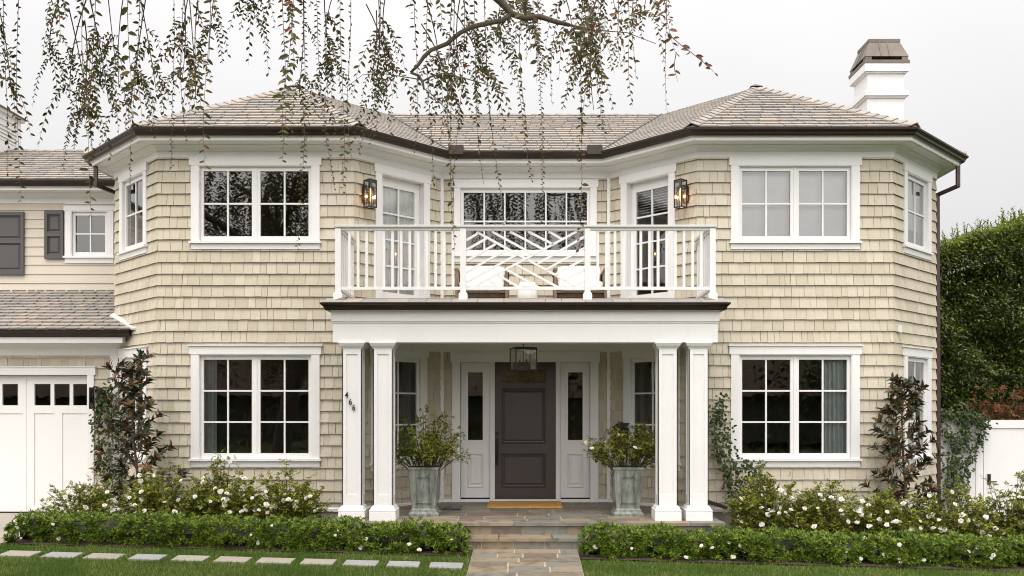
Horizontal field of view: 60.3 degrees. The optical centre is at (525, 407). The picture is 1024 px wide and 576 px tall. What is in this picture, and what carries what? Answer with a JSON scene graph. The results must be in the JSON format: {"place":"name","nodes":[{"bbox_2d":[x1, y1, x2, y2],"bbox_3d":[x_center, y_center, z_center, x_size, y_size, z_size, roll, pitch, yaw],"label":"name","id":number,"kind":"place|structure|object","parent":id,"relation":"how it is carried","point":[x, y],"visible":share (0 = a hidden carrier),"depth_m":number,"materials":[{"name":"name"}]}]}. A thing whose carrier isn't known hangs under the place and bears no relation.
{"place":"outdoors","nodes":[
{"label":"outdoors","id":0,"kind":"place"},
{"bbox_2d":[0,513,77,543],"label":"driveway","id":1,"kind":"structure","parent":0,"point":[6,519],"depth_m":14.48,"materials":[{"name":"beige concrete"}]},
{"bbox_2d":[438,506,461,508],"bbox_3d":[-1.270,1.663,14.740,0.400,0.014,0.480,0,0,0],"label":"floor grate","id":2,"kind":"object","parent":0,"point":[450,507],"visible":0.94,"depth_m":14.68,"materials":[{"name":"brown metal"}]},
{"bbox_2d":[0,522,1023,575],"bbox_3d":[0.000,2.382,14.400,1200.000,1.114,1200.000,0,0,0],"label":"ground","id":3,"kind":"structure","parent":0,"point":[471,552],"depth_m":11.74,"materials":[{"name":"green plant"}]},
{"bbox_2d":[0,550,40,557],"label":"stepping stone","id":4,"kind":"object","parent":3,"relation":"on","point":[12,553],"visible":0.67,"depth_m":11.45,"materials":[{"name":"stone"}]},
{"bbox_2d":[40,552,83,558],"bbox_3d":[-6.021,1.936,11.454,0.433,0.090,0.290,0,0,0],"label":"stepping stone","id":5,"kind":"object","parent":3,"relation":"on","point":[63,554],"visible":0.5,"depth_m":11.45,"materials":[{"name":"grey stone"}]},
{"bbox_2d":[83,553,125,560],"bbox_3d":[-5.468,1.952,11.449,0.438,0.090,0.290,0,0,0],"label":"stepping stone","id":6,"kind":"object","parent":3,"relation":"on","point":[92,556],"visible":0.5,"depth_m":11.43,"materials":[{"name":"stone"}]},
{"bbox_2d":[128,554,166,560],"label":"stepping stone","id":7,"kind":"object","parent":3,"relation":"on","point":[149,557],"visible":0.64,"depth_m":11.45,"materials":[{"name":"grey stone"}]},
{"bbox_2d":[171,555,210,561],"bbox_3d":[-4.356,1.981,11.461,0.422,0.089,0.290,0,0,0],"label":"stepping stone","id":8,"kind":"object","parent":3,"relation":"on","point":[196,558],"visible":0.57,"depth_m":11.45,"materials":[{"name":"stone"}]},
{"bbox_2d":[213,556,251,563],"bbox_3d":[-3.805,1.996,11.460,0.421,0.089,0.290,0,0,0],"label":"stepping stone","id":9,"kind":"object","parent":3,"relation":"on","point":[232,559],"visible":0.57,"depth_m":11.45,"materials":[{"name":"stone"}]},
{"bbox_2d":[4,511,467,555],"bbox_3d":[-3.960,1.904,13.825,6.320,0.214,3.650,0,0,0],"label":"planting bed","id":10,"kind":"object","parent":3,"relation":"on","point":[240,547],"visible":0.1,"depth_m":12.10,"materials":[{"name":"brown soil"}]},
{"bbox_2d":[36,467,122,522],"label":"rose bush","id":11,"kind":"object","parent":10,"relation":"on","point":[97,501],"visible":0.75,"depth_m":13.14,"materials":[{"name":"green plant"}]},
{"bbox_2d":[89,348,192,507],"bbox_3d":[-6.063,0.440,13.855,1.552,2.788,0.995,0,0,0],"label":"magnolia tree","id":12,"kind":"object","parent":10,"relation":"on","point":[134,387],"visible":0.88,"depth_m":13.79,"materials":[{"name":"green plant"}]},
{"bbox_2d":[110,461,203,524],"bbox_3d":[-5.534,1.323,13.337,1.389,1.058,0.950,0,0,0],"label":"rose bush","id":13,"kind":"object","parent":10,"relation":"on","point":[152,498],"visible":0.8,"depth_m":13.19,"materials":[{"name":"green plant"}]},
{"bbox_2d":[176,449,268,525],"bbox_3d":[-4.618,1.260,13.444,1.435,1.314,0.999,0,0,0],"label":"rose bush","id":14,"kind":"object","parent":10,"relation":"on","point":[218,501],"visible":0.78,"depth_m":13.30,"materials":[{"name":"green plant"}]},
{"bbox_2d":[1,506,472,556],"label":"azalea hedge","id":15,"kind":"object","parent":10,"relation":"on","point":[215,531],"visible":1,"depth_m":12.10,"materials":[{"name":"green plant"}]},
{"bbox_2d":[241,459,332,528],"bbox_3d":[-3.664,1.343,13.412,1.329,1.128,1.012,0,0,-24],"label":"rose bush","id":16,"kind":"object","parent":10,"relation":"on","point":[295,503],"visible":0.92,"depth_m":13.26,"materials":[{"name":"green plant"}]},
{"bbox_2d":[255,557,294,564],"bbox_3d":[-3.244,2.011,11.458,0.454,0.090,0.290,0,0,0],"label":"stepping stone","id":17,"kind":"object","parent":3,"relation":"on","point":[268,560],"visible":0.57,"depth_m":11.45,"materials":[{"name":"stone"}]},
{"bbox_2d":[300,558,336,565],"bbox_3d":[-2.692,2.026,11.458,0.420,0.089,0.290,0,0,0],"label":"stepping stone","id":18,"kind":"object","parent":3,"relation":"on","point":[320,561],"visible":0.57,"depth_m":11.44,"materials":[{"name":"stone"}]},
{"bbox_2d":[0,0,717,251],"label":"weeping tree","id":19,"kind":"object","parent":3,"relation":"on","point":[525,16],"visible":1,"depth_m":6.33,"materials":[{"name":"green plant"}]},
{"bbox_2d":[343,560,378,566],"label":"stepping stone","id":20,"kind":"object","parent":3,"relation":"on","point":[362,563],"visible":0.57,"depth_m":11.45,"materials":[{"name":"grey stone"}]},
{"bbox_2d":[386,561,420,568],"bbox_3d":[-1.583,2.056,11.458,0.414,0.089,0.290,0,0,0],"label":"stepping stone","id":21,"kind":"object","parent":3,"relation":"on","point":[413,564],"visible":0.64,"depth_m":11.44,"materials":[{"name":"grey stone"}]},
{"bbox_2d":[429,562,463,569],"bbox_3d":[-1.027,2.071,11.454,0.427,0.089,0.290,0,0,0],"label":"stepping stone","id":22,"kind":"object","parent":3,"relation":"on","point":[452,565],"visible":0.71,"depth_m":11.44,"materials":[{"name":"grey stone"}]},
{"bbox_2d":[0,39,968,539],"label":"house","id":23,"kind":"structure","parent":3,"relation":"on","point":[824,215],"depth_m":14.64,"materials":[{"name":"paint"}]},
{"bbox_2d":[0,375,86,511],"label":"garage door","id":24,"kind":"structure","parent":23,"relation":"in","point":[41,446],"depth_m":15.63,"materials":[{"name":"white paint"}]},
{"bbox_2d":[63,205,114,262],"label":"window","id":25,"kind":"structure","parent":23,"relation":"in","point":[71,211],"depth_m":17.26,"materials":[{"name":"white paint"}]},
{"bbox_2d":[89,386,102,408],"bbox_3d":[-7.493,-0.181,15.403,0.158,0.396,0.234,0,0,0],"label":"wall lantern","id":26,"kind":"object","parent":23,"relation":"attached to","point":[91,395],"depth_m":15.36,"materials":[{"name":"black metal"}]},
{"bbox_2d":[88,380,130,503],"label":"climbing vine","id":27,"kind":"object","parent":23,"relation":"attached to","point":[101,404],"visible":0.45,"depth_m":15.32,"materials":[{"name":"green plant"}]},
{"bbox_2d":[116,346,148,463],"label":"window","id":28,"kind":"structure","parent":23,"relation":"in","point":[126,352],"depth_m":15.10,"materials":[{"name":"white paint"}]},
{"bbox_2d":[117,162,148,260],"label":"window","id":29,"kind":"structure","parent":23,"relation":"in","point":[133,233],"depth_m":15.16,"materials":[{"name":"white paint"}]},
{"bbox_2d":[204,360,216,452],"bbox_3d":[-5.232,0.039,14.560,0.260,1.950,0.060,0,0,0],"label":"curtain","id":30,"kind":"object","parent":23,"relation":"hanging from","point":[210,406],"visible":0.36,"depth_m":14.57,"materials":[{"name":"grey fabric"}]},
{"bbox_2d":[188,157,321,248],"bbox_3d":[-4.402,-3.342,14.416,2.156,1.505,0.188,0,0,0],"label":"window","id":31,"kind":"structure","parent":23,"relation":"in","point":[256,165],"depth_m":14.36,"materials":[{"name":"white paint"}]},
{"bbox_2d":[187,345,322,466],"bbox_3d":[-4.402,-0.036,14.416,2.192,1.988,0.188,0,0,0],"label":"window","id":32,"kind":"structure","parent":23,"relation":"in","point":[199,353],"depth_m":14.36,"materials":[{"name":"white paint"}]},
{"bbox_2d":[362,178,376,208],"bbox_3d":[-2.565,-3.510,14.438,0.158,0.476,0.234,0,0,-45],"label":"wall lantern","id":33,"kind":"object","parent":23,"relation":"attached to","point":[369,192],"depth_m":14.42,"materials":[{"name":"black metal"}]},
{"bbox_2d":[383,187,412,294],"bbox_3d":[-2.220,-2.816,15.210,0.980,2.220,0.024,0,0,-45],"label":"curtain","id":34,"kind":"object","parent":23,"relation":"hanging from","point":[390,202],"visible":0.44,"depth_m":15.21,"materials":[{"name":"white fabric"}]},
{"bbox_2d":[369,347,428,470],"bbox_3d":[-2.174,0.016,15.058,0.188,2.056,1.230,0,0,45],"label":"window","id":35,"kind":"structure","parent":23,"relation":"in","point":[419,357],"depth_m":15.30,"materials":[{"name":"white paint"}]},
{"bbox_2d":[373,163,431,298],"bbox_3d":[-2.148,-2.881,15.138,0.212,2.391,1.206,0,0,45],"label":"balcony door","id":36,"kind":"structure","parent":23,"relation":"in","point":[418,184],"depth_m":15.24,"materials":[{"name":"white paint"}]},
{"bbox_2d":[454,266,509,298],"bbox_3d":[-0.714,-2.021,14.775,0.888,0.750,0.890,0,0,0],"label":"armchair","id":37,"kind":"object","parent":23,"relation":"on","point":[478,294],"visible":0.48,"depth_m":14.47,"materials":[{"name":"white fabric"}]},
{"bbox_2d":[510,344,536,370],"bbox_3d":[-0.034,-0.915,14.000,0.349,0.632,0.349,0,0,-17],"label":"pendant lantern","id":38,"kind":"object","parent":23,"relation":"hanging from","point":[533,358],"visible":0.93,"depth_m":13.99,"materials":[{"name":"black metal"}]},
{"bbox_2d":[452,179,597,261],"bbox_3d":[0.000,-3.331,15.726,2.596,1.464,0.188,0,0,0],"label":"window","id":39,"kind":"structure","parent":23,"relation":"in","point":[462,186],"depth_m":15.67,"materials":[{"name":"white paint"}]},
{"bbox_2d":[495,362,555,498],"bbox_3d":[0.000,0.434,15.739,1.130,2.500,0.143,0,0,0],"label":"front door","id":40,"kind":"structure","parent":23,"relation":"in","point":[525,401],"depth_m":15.74,"materials":[{"name":"grey paint"}]},
{"bbox_2d":[333,225,717,299],"bbox_3d":[0.000,-2.175,13.742,5.732,1.118,1.216,0,0,0],"label":"balcony railing","id":41,"kind":"object","parent":23,"relation":"on","point":[346,239],"visible":0.98,"depth_m":13.18,"materials":[{"name":"white paint"}]},
{"bbox_2d":[517,282,537,297],"bbox_3d":[0.035,-1.841,14.300,0.344,0.390,0.344,0,0,0],"label":"garden stool","id":42,"kind":"object","parent":23,"relation":"on","point":[527,293],"visible":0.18,"depth_m":14.16,"materials":[{"name":"white ceramic"}]},
{"bbox_2d":[552,266,606,297],"bbox_3d":[0.902,-2.021,14.775,0.888,0.750,0.890,0,0,0],"label":"armchair","id":43,"kind":"object","parent":23,"relation":"on","point":[573,293],"visible":0.59,"depth_m":14.47,"materials":[{"name":"white fabric"}]},
{"bbox_2d":[612,422,628,451],"bbox_3d":[1.673,0.506,15.374,0.250,0.515,0.190,0,0,45],"label":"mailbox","id":44,"kind":"object","parent":23,"relation":"attached to","point":[622,425],"visible":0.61,"depth_m":15.33,"materials":[{"name":"black metal"}]},
{"bbox_2d":[619,163,676,297],"bbox_3d":[2.180,-2.881,15.170,1.206,2.391,0.302,0,0,45],"label":"balcony door","id":45,"kind":"structure","parent":23,"relation":"in","point":[631,184],"depth_m":15.25,"materials":[{"name":"white paint"}]},
{"bbox_2d":[622,347,680,470],"bbox_3d":[2.174,0.016,15.058,0.188,2.056,1.230,0,0,-45],"label":"window","id":46,"kind":"structure","parent":23,"relation":"in","point":[630,357],"depth_m":15.34,"materials":[{"name":"white paint"}]},
{"bbox_2d":[674,178,688,208],"bbox_3d":[2.565,-3.510,14.438,0.158,0.476,0.234,0,0,45],"label":"wall lantern","id":47,"kind":"object","parent":23,"relation":"attached to","point":[681,193],"depth_m":14.45,"materials":[{"name":"black metal"}]},
{"bbox_2d":[708,392,781,506],"bbox_3d":[3.457,0.787,14.081,1.240,2.102,0.307,0,0,7],"label":"climbing vine","id":48,"kind":"object","parent":23,"relation":"attached to","point":[716,446],"visible":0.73,"depth_m":14.18,"materials":[{"name":"green plant"}]},
{"bbox_2d":[729,157,861,248],"bbox_3d":[4.402,-3.342,14.441,2.156,1.505,0.238,0,0,0],"label":"window","id":49,"kind":"structure","parent":23,"relation":"in","point":[777,202],"depth_m":14.41,"materials":[{"name":"white paint"}]},
{"bbox_2d":[728,345,863,466],"bbox_3d":[4.402,-0.036,14.416,2.192,1.988,0.188,0,0,0],"label":"window","id":50,"kind":"structure","parent":23,"relation":"in","point":[794,353],"depth_m":14.36,"materials":[{"name":"white paint"}]},
{"bbox_2d":[824,360,845,452],"bbox_3d":[5.143,0.039,14.560,0.440,1.950,0.070,0,0,0],"label":"curtain","id":51,"kind":"object","parent":23,"relation":"hanging from","point":[834,406],"visible":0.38,"depth_m":14.56,"materials":[{"name":"grey fabric"}]},
{"bbox_2d":[898,325,901,332],"bbox_3d":[6.173,-1.292,14.505,0.052,0.134,0.060,0,0,45],"label":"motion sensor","id":52,"kind":"object","parent":23,"relation":"attached to","point":[899,328],"visible":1,"depth_m":14.48,"materials":[{"name":"white paint"}]},
{"bbox_2d":[902,161,933,260],"bbox_3d":[6.669,-3.342,15.117,0.709,1.505,1.180,0,0,20],"label":"window","id":53,"kind":"structure","parent":23,"relation":"in","point":[917,188],"depth_m":15.17,"materials":[{"name":"white paint"}]},
{"bbox_2d":[902,346,933,464],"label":"window","id":54,"kind":"structure","parent":23,"relation":"in","point":[917,361],"depth_m":15.29,"materials":[{"name":"white paint"}]},
{"bbox_2d":[324,502,725,552],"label":"porch steps","id":55,"kind":"structure","parent":3,"relation":"on","point":[525,528],"depth_m":12.88,"materials":[{"name":"grey stone"}]},
{"bbox_2d":[408,466,441,515],"bbox_3d":[-1.576,1.296,13.835,0.476,0.757,0.476,0,0,0],"label":"planter urn","id":56,"kind":"object","parent":55,"relation":"on","point":[424,483],"visible":0.98,"depth_m":13.63,"materials":[{"name":"grey stone"}]},
{"bbox_2d":[395,404,470,471],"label":"potted rose","id":57,"kind":"object","parent":56,"relation":"in","point":[431,449],"visible":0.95,"depth_m":13.75,"materials":[{"name":"green plant"}]},
{"bbox_2d":[487,501,561,507],"bbox_3d":[-0.010,1.657,15.130,1.260,0.026,0.860,0,0,0],"label":"doormat","id":58,"kind":"object","parent":55,"relation":"on","point":[524,504],"visible":1,"depth_m":15.01,"materials":[{"name":"brown wicker"}]},
{"bbox_2d":[610,466,643,515],"bbox_3d":[1.593,1.296,13.835,0.476,0.757,0.476,0,0,0],"label":"planter urn","id":59,"kind":"object","parent":55,"relation":"on","point":[626,488],"visible":0.97,"depth_m":13.63,"materials":[{"name":"grey stone"}]},
{"bbox_2d":[580,420,654,469],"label":"potted rose","id":60,"kind":"object","parent":59,"relation":"in","point":[637,449],"visible":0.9,"depth_m":13.73,"materials":[{"name":"green plant"}]},
{"bbox_2d":[579,531,1023,570],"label":"planting bed","id":61,"kind":"object","parent":3,"relation":"on","point":[745,560],"visible":0.08,"depth_m":12.11,"materials":[{"name":"brown soil"}]},
{"bbox_2d":[722,460,813,539],"bbox_3d":[3.677,1.453,13.431,1.532,1.316,1.000,0,0,0],"label":"rose bush","id":62,"kind":"object","parent":61,"relation":"on","point":[757,514],"visible":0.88,"depth_m":13.31,"materials":[{"name":"green plant"}]},
{"bbox_2d":[577,520,1023,568],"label":"azalea hedge","id":63,"kind":"object","parent":61,"relation":"on","point":[909,548],"visible":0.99,"depth_m":12.13,"materials":[{"name":"green plant"}]},
{"bbox_2d":[784,479,869,543],"bbox_3d":[4.589,1.609,13.441,1.467,1.085,1.003,0,0,0],"label":"rose bush","id":64,"kind":"object","parent":61,"relation":"on","point":[826,508],"visible":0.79,"depth_m":13.29,"materials":[{"name":"green plant"}]},
{"bbox_2d":[845,486,934,542],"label":"rose bush","id":65,"kind":"object","parent":61,"relation":"on","point":[878,518],"visible":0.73,"depth_m":13.21,"materials":[{"name":"green plant"}]},
{"bbox_2d":[857,372,947,522],"bbox_3d":[5.997,0.790,14.007,1.340,2.744,0.890,0,0,0],"label":"magnolia tree","id":66,"kind":"object","parent":61,"relation":"on","point":[896,388],"visible":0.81,"depth_m":13.95,"materials":[{"name":"green plant"}]},
{"bbox_2d":[907,473,1004,543],"bbox_3d":[6.505,1.578,13.265,1.400,1.200,1.071,0,0,26],"label":"rose bush","id":67,"kind":"object","parent":61,"relation":"on","point":[949,521],"visible":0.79,"depth_m":13.14,"materials":[{"name":"green plant"}]},
{"bbox_2d":[968,469,1023,538],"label":"rose bush","id":68,"kind":"object","parent":61,"relation":"on","point":[1012,518],"visible":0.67,"depth_m":13.39,"materials":[{"name":"green plant"}]},
{"bbox_2d":[937,420,982,529],"bbox_3d":[7.843,1.266,16.010,0.926,2.096,0.120,0,0,0],"label":"garden fence","id":69,"kind":"object","parent":3,"relation":"on","point":[976,482],"visible":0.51,"depth_m":16.00,"materials":[{"name":"white paint"}]},
{"bbox_2d":[939,404,997,511],"bbox_3d":[7.912,0.917,15.846,1.197,1.982,0.208,0,0,0],"label":"climbing vine","id":70,"kind":"object","parent":69,"relation":"attached to","point":[962,442],"visible":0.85,"depth_m":15.86,"materials":[{"name":"green plant"}]},
{"bbox_2d":[983,420,1023,520],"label":"garden gate","id":71,"kind":"structure","parent":69,"relation":"attached to","point":[1003,453],"depth_m":16.00,"materials":[{"name":"white paint"}]},
{"bbox_2d":[940,206,1023,419],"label":"tall hedge","id":72,"kind":"object","parent":3,"relation":"on","point":[982,322],"visible":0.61,"depth_m":19.69,"materials":[{"name":"green plant"}]},
{"bbox_2d":[966,378,1023,419],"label":"red leaved shrub","id":73,"kind":"object","parent":3,"relation":"on","point":[996,407],"visible":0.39,"depth_m":17.04,"materials":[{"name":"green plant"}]},
{"bbox_2d":[0,0,1023,273],"label":"sky","id":74,"kind":"structure","parent":0,"point":[964,80],"materials":[{"name":"white"}]},
{"bbox_2d":[466,549,583,575],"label":"path","id":75,"kind":"structure","parent":0,"point":[487,562],"depth_m":11.66,"materials":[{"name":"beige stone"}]}
]}

